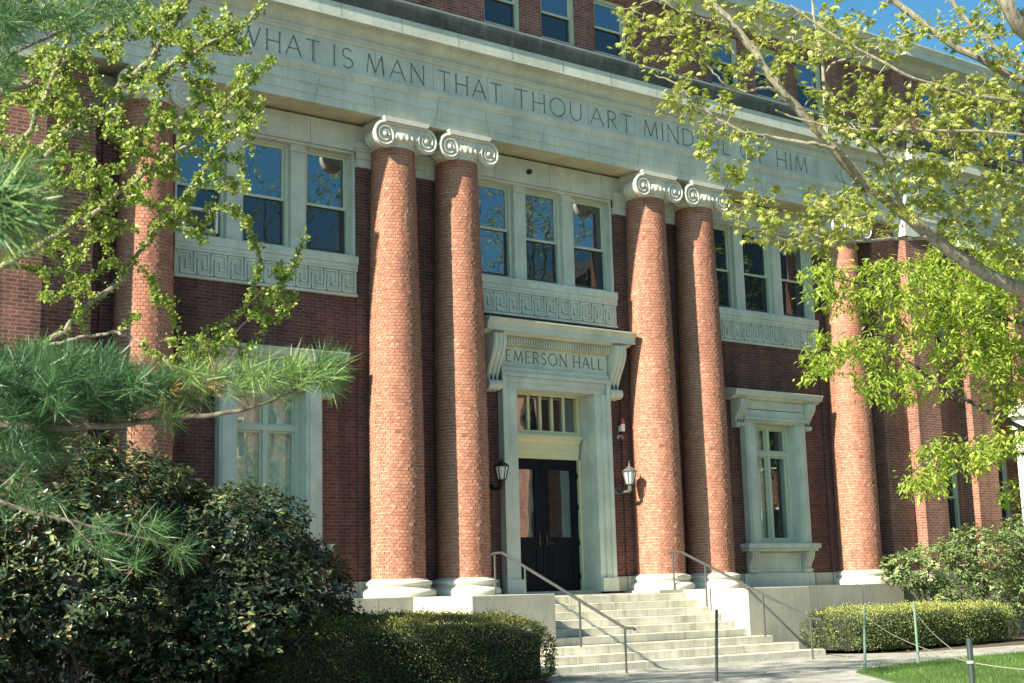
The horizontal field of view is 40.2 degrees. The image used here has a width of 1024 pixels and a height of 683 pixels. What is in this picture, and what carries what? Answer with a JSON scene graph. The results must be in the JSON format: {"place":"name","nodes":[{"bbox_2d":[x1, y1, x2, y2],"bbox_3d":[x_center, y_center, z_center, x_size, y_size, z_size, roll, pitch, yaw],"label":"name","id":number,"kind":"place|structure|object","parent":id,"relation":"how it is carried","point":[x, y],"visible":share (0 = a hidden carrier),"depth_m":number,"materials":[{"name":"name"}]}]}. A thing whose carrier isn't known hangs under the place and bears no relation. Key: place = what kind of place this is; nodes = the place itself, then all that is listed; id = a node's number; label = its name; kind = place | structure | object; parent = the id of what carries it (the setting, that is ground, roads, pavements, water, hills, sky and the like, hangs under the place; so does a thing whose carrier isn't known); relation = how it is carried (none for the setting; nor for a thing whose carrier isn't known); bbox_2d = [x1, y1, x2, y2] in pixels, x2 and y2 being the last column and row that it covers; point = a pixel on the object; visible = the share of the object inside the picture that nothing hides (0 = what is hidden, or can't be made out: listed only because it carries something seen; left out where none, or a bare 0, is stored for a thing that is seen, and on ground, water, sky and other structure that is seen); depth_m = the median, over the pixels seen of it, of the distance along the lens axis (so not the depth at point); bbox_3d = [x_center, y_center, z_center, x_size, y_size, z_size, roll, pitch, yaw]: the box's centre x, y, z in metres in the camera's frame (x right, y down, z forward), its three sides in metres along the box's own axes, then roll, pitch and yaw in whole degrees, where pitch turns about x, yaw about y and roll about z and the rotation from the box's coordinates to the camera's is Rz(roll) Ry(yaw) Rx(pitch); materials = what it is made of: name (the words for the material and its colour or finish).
{"place":"outdoors","nodes":[
{"label":"outdoors","id":0,"kind":"place"},
{"bbox_2d":[496,633,1023,682],"bbox_3d":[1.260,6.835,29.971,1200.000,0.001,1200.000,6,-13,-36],"label":"ground","id":1,"kind":"structure","parent":0,"point":[1019,640],"depth_m":31.31,"materials":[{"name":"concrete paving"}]},
{"bbox_2d":[0,545,39,682],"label":"rhododendron","id":2,"kind":"object","parent":1,"relation":"on","point":[9,664],"visible":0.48,"depth_m":18.13,"materials":[{"name":"green plant"}]},
{"bbox_2d":[0,430,210,682],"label":"rhododendron","id":3,"kind":"object","parent":1,"relation":"on","point":[44,640],"visible":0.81,"depth_m":18.86,"materials":[{"name":"green plant"}]},
{"bbox_2d":[0,0,310,373],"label":"ginkgo tree","id":4,"kind":"object","parent":1,"relation":"on","point":[77,125],"visible":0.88,"depth_m":9.36,"materials":[{"name":"green plant"}]},
{"bbox_2d":[0,0,363,584],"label":"white pine","id":5,"kind":"object","parent":1,"relation":"on","point":[41,386],"visible":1,"depth_m":4.83,"materials":[{"name":"green plant"}]},
{"bbox_2d":[78,454,332,682],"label":"rhododendron","id":6,"kind":"object","parent":1,"relation":"on","point":[213,612],"visible":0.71,"depth_m":19.87,"materials":[{"name":"green plant"}]},
{"bbox_2d":[215,515,367,641],"bbox_3d":[-3.284,4.077,21.744,2.520,2.849,1.924,6,-13,-36],"label":"rhododendron","id":7,"kind":"object","parent":1,"relation":"on","point":[334,605],"visible":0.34,"depth_m":21.52,"materials":[{"name":"green plant"}]},
{"bbox_2d":[194,606,558,682],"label":"clipped hedge","id":8,"kind":"object","parent":1,"relation":"on","point":[405,647],"visible":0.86,"depth_m":21.51,"materials":[{"name":"green plant"}]},
{"bbox_2d":[0,0,1023,682],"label":"brick hall","id":9,"kind":"structure","parent":1,"relation":"on","point":[476,300],"depth_m":31.27,"materials":[{"name":"brick"}]},
{"bbox_2d":[178,206,217,235],"bbox_3d":[-6.049,-2.318,26.941,0.720,0.460,0.280,6,-13,-36],"label":"air conditioner","id":10,"kind":"object","parent":9,"relation":"attached to","point":[195,211],"visible":0.4,"depth_m":26.90,"materials":[{"name":"white paint"}]},
{"bbox_2d":[177,130,224,237],"bbox_3d":[-6.112,-3.076,27.126,1.095,2.220,0.150,6,-13,-36],"label":"window","id":11,"kind":"structure","parent":9,"relation":"in","point":[188,166],"depth_m":27.21,"materials":[{"name":"blue glass"}]},
{"bbox_2d":[241,137,288,246],"bbox_3d":[-4.980,-2.957,27.963,1.070,2.220,0.150,6,-13,-36],"label":"window","id":12,"kind":"structure","parent":9,"relation":"in","point":[268,169],"depth_m":28.04,"materials":[{"name":"glass"}]},
{"bbox_2d":[236,389,298,543],"bbox_3d":[-4.813,2.420,26.975,1.476,2.956,0.253,6,-13,-36],"label":"window","id":13,"kind":"structure","parent":9,"relation":"in","point":[263,434],"depth_m":27.15,"materials":[{"name":"glass"}]},
{"bbox_2d":[305,149,347,254],"bbox_3d":[-3.848,-2.839,28.799,1.095,2.220,0.150,6,-13,-36],"label":"window","id":14,"kind":"structure","parent":9,"relation":"in","point":[326,174],"depth_m":28.84,"materials":[{"name":"blue glass"}]},
{"bbox_2d":[478,181,512,277],"bbox_3d":[-0.493,-2.487,31.279,1.095,2.220,0.150,6,-13,-36],"label":"window","id":15,"kind":"structure","parent":9,"relation":"in","point":[494,199],"depth_m":31.38,"materials":[{"name":"blue glass"}]},
{"bbox_2d":[489,458,508,490],"bbox_3d":[-0.313,2.789,29.651,0.370,0.726,0.636,6,-13,-36],"label":"wall lantern","id":16,"kind":"object","parent":9,"relation":"attached to","point":[500,466],"depth_m":29.46,"materials":[{"name":"black metal"}]},
{"bbox_2d":[484,0,518,30],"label":"window","id":17,"kind":"structure","parent":9,"relation":"in","point":[505,13],"depth_m":31.51,"materials":[{"name":"blue glass"}]},
{"bbox_2d":[518,459,543,591],"bbox_3d":[0.267,4.029,30.813,1.054,2.910,0.162,6,-13,-36],"label":"door","id":18,"kind":"structure","parent":9,"relation":"in","point":[531,539],"depth_m":30.99,"materials":[{"name":"black paint"}]},
{"bbox_2d":[525,189,561,284],"bbox_3d":[0.639,-2.368,32.116,1.070,2.220,0.150,6,-13,-36],"label":"window","id":19,"kind":"structure","parent":9,"relation":"in","point":[542,224],"depth_m":32.18,"materials":[{"name":"glass"}]},
{"bbox_2d":[516,392,579,435],"bbox_3d":[0.616,1.632,31.580,2.200,0.960,0.180,6,-13,-36],"label":"transom window","id":20,"kind":"structure","parent":9,"relation":"in","point":[536,413],"depth_m":31.71,"materials":[{"name":"beige paint"}]},
{"bbox_2d":[540,0,573,44],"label":"window","id":21,"kind":"structure","parent":9,"relation":"in","point":[557,24],"depth_m":32.47,"materials":[{"name":"blue glass"}]},
{"bbox_2d":[540,460,580,590],"bbox_3d":[1.121,4.119,31.444,1.054,2.910,0.162,6,-13,-36],"label":"door","id":22,"kind":"structure","parent":9,"relation":"in","point":[559,496],"depth_m":31.47,"materials":[{"name":"black paint"}]},
{"bbox_2d":[572,198,606,290],"bbox_3d":[1.771,-2.250,32.952,1.095,2.220,0.150,6,-13,-36],"label":"window","id":23,"kind":"structure","parent":9,"relation":"in","point":[588,216],"depth_m":33.02,"materials":[{"name":"blue glass"}]},
{"bbox_2d":[593,0,625,59],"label":"window","id":24,"kind":"structure","parent":9,"relation":"in","point":[608,31],"depth_m":33.40,"materials":[{"name":"blue glass"}]},
{"bbox_2d":[618,418,624,431],"bbox_3d":[2.539,1.921,32.298,0.110,0.300,0.152,6,-13,-36],"label":"alarm light","id":25,"kind":"object","parent":9,"relation":"attached to","point":[621,427],"visible":1,"depth_m":32.26,"materials":[{"name":"white paint"}]},
{"bbox_2d":[614,463,636,494],"bbox_3d":[2.572,3.092,31.783,0.370,0.726,0.636,6,-13,-36],"label":"wall lantern","id":26,"kind":"object","parent":9,"relation":"attached to","point":[629,473],"depth_m":31.60,"materials":[{"name":"glass"}]},
{"bbox_2d":[713,224,733,308],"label":"window","id":27,"kind":"structure","parent":9,"relation":"in","point":[722,241],"depth_m":35.62,"materials":[{"name":"glass"}]},
{"bbox_2d":[710,33,737,86],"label":"window","id":28,"kind":"structure","parent":9,"relation":"in","point":[726,59],"depth_m":35.70,"materials":[{"name":"glass"}]},
{"bbox_2d":[742,230,771,313],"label":"window","id":29,"kind":"structure","parent":9,"relation":"in","point":[755,258],"depth_m":36.34,"materials":[{"name":"glass"}]},
{"bbox_2d":[755,46,781,101],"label":"window","id":30,"kind":"structure","parent":9,"relation":"in","point":[767,93],"depth_m":36.59,"materials":[{"name":"glass"}]},
{"bbox_2d":[755,425,793,542],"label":"window","id":31,"kind":"structure","parent":9,"relation":"in","point":[764,454],"depth_m":35.37,"materials":[{"name":"beige paint"}]},
{"bbox_2d":[779,237,807,318],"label":"window","id":32,"kind":"structure","parent":9,"relation":"in","point":[793,262],"depth_m":37.15,"materials":[{"name":"glass"}]},
{"bbox_2d":[796,58,821,111],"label":"window","id":33,"kind":"structure","parent":9,"relation":"in","point":[806,76],"depth_m":37.58,"materials":[{"name":"glass"}]},
{"bbox_2d":[921,91,941,139],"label":"window","id":34,"kind":"structure","parent":9,"relation":"in","point":[924,113],"depth_m":40.19,"materials":[{"name":"blue glass"}]},
{"bbox_2d":[931,266,945,349],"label":"window","id":35,"kind":"structure","parent":9,"relation":"in","point":[939,340],"depth_m":39.65,"materials":[{"name":"glass"}]},
{"bbox_2d":[945,456,960,538],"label":"window","id":36,"kind":"structure","parent":9,"relation":"in","point":[953,503],"depth_m":38.79,"materials":[{"name":"clear glass"}]},
{"bbox_2d":[973,106,992,150],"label":"window","id":37,"kind":"structure","parent":9,"relation":"in","point":[989,141],"depth_m":41.74,"materials":[{"name":"blue glass"}]},
{"bbox_2d":[985,284,995,355],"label":"window","id":38,"kind":"structure","parent":9,"relation":"in","point":[989,284],"depth_m":41.22,"materials":[{"name":"glass"}]},
{"bbox_2d":[997,459,1012,537],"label":"window","id":39,"kind":"structure","parent":9,"relation":"in","point":[1002,474],"depth_m":40.29,"materials":[{"name":"clear glass"}]},
{"bbox_2d":[1003,115,1022,161],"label":"window","id":40,"kind":"structure","parent":9,"relation":"in","point":[1009,137],"depth_m":42.62,"materials":[{"name":"glass"}]},
{"bbox_2d":[413,586,825,675],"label":"staircase","id":41,"kind":"structure","parent":1,"relation":"on","point":[675,629],"depth_m":28.43,"materials":[{"name":"stone"}]},
{"bbox_2d":[607,0,1023,297],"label":"maple tree","id":42,"kind":"object","parent":1,"relation":"on","point":[1011,12],"visible":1,"depth_m":10.05,"materials":[{"name":"green plant"}]},
{"bbox_2d":[799,596,1021,651],"bbox_3d":[9.265,6.481,32.300,7.436,1.199,2.278,8,-14,-42],"label":"clipped hedge","id":43,"kind":"object","parent":1,"relation":"on","point":[946,623],"visible":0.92,"depth_m":30.94,"materials":[{"name":"green plant"}]},
{"bbox_2d":[879,514,1023,622],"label":"rhododendron","id":44,"kind":"object","parent":1,"relation":"on","point":[1006,535],"visible":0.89,"depth_m":35.41,"materials":[{"name":"green plant"}]},
{"bbox_2d":[540,645,1023,682],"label":"path","id":45,"kind":"structure","parent":0,"point":[801,669],"depth_m":24.76,"materials":[{"name":"grey concrete"}]},
{"bbox_2d":[491,551,635,672],"bbox_3d":[0.893,5.068,26.564,0.055,2.282,4.296,6,-13,-36],"label":"handrail","id":46,"kind":"object","parent":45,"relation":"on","point":[579,600],"visible":0.91,"depth_m":26.16,"materials":[{"name":"grey metal"}]},
{"bbox_2d":[715,609,718,680],"bbox_3d":[3.260,4.893,22.290,0.108,1.232,0.062,-1,-10,-1],"label":"rope post","id":47,"kind":"object","parent":45,"relation":"on","point":[716,644],"visible":1,"depth_m":22.28,"materials":[{"name":"metal"}]},
{"bbox_2d":[669,550,821,658],"bbox_3d":[4.836,5.481,29.478,0.055,2.282,4.296,6,-13,-36],"label":"handrail","id":48,"kind":"object","parent":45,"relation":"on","point":[753,589],"visible":1,"depth_m":29.29,"materials":[{"name":"grey metal"}]},
{"bbox_2d":[548,644,1023,682],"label":"fallen leaves","id":49,"kind":"object","parent":45,"relation":"on","point":[826,667],"visible":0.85,"depth_m":25.21,"materials":[{"name":"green plant"}]},
{"bbox_2d":[774,0,1023,74],"label":"sky","id":50,"kind":"structure","parent":0,"point":[883,19],"materials":[{"name":"blue"}]},
{"bbox_2d":[792,223,1023,519],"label":"lime green tree","id":51,"kind":"object","parent":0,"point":[974,288],"visible":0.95,"depth_m":14.39,"materials":[{"name":"green plant"}]},
{"bbox_2d":[856,650,1023,682],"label":"lawn","id":52,"kind":"structure","parent":0,"point":[912,672],"depth_m":22.58,"materials":[{"name":"plant"}]},
{"bbox_2d":[853,582,866,668],"bbox_3d":[6.023,4.955,24.119,0.185,1.606,0.056,-1,-10,-1],"label":"rope post","id":53,"kind":"object","parent":52,"relation":"on","point":[864,632],"visible":0.94,"depth_m":24.10,"materials":[{"name":"grey metal"}]},
{"bbox_2d":[913,602,919,662],"bbox_3d":[7.333,5.340,25.385,0.065,1.220,0.062,6,-13,-36],"label":"rope post","id":54,"kind":"object","parent":52,"relation":"on","point":[916,632],"visible":0.92,"depth_m":25.38,"materials":[{"name":"metal"}]},
{"bbox_2d":[966,638,975,682],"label":"rope post","id":55,"kind":"object","parent":52,"relation":"on","point":[970,661],"visible":1,"depth_m":9.34,"materials":[{"name":"metal"}]},
{"bbox_2d":[866,616,966,661],"bbox_3d":[4.573,3.469,16.752,0.005,0.105,15.329,-3,-10,11],"label":"rope","id":56,"kind":"object","parent":55,"relation":"attached to","point":[919,646],"visible":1,"depth_m":12.87,"materials":[{"name":"white fabric"}]},
{"bbox_2d":[916,613,967,660],"bbox_3d":[5.194,3.553,17.404,0.005,0.076,16.888,-4,-10,14],"label":"rope","id":57,"kind":"object","parent":55,"relation":"attached to","point":[942,641],"visible":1,"depth_m":13.53,"materials":[{"name":"white fabric"}]},
{"bbox_2d":[975,663,1023,669],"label":"rope","id":58,"kind":"object","parent":55,"relation":"attached to","point":[999,666],"visible":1,"depth_m":9.30,"materials":[{"name":"white fabric"}]}
]}

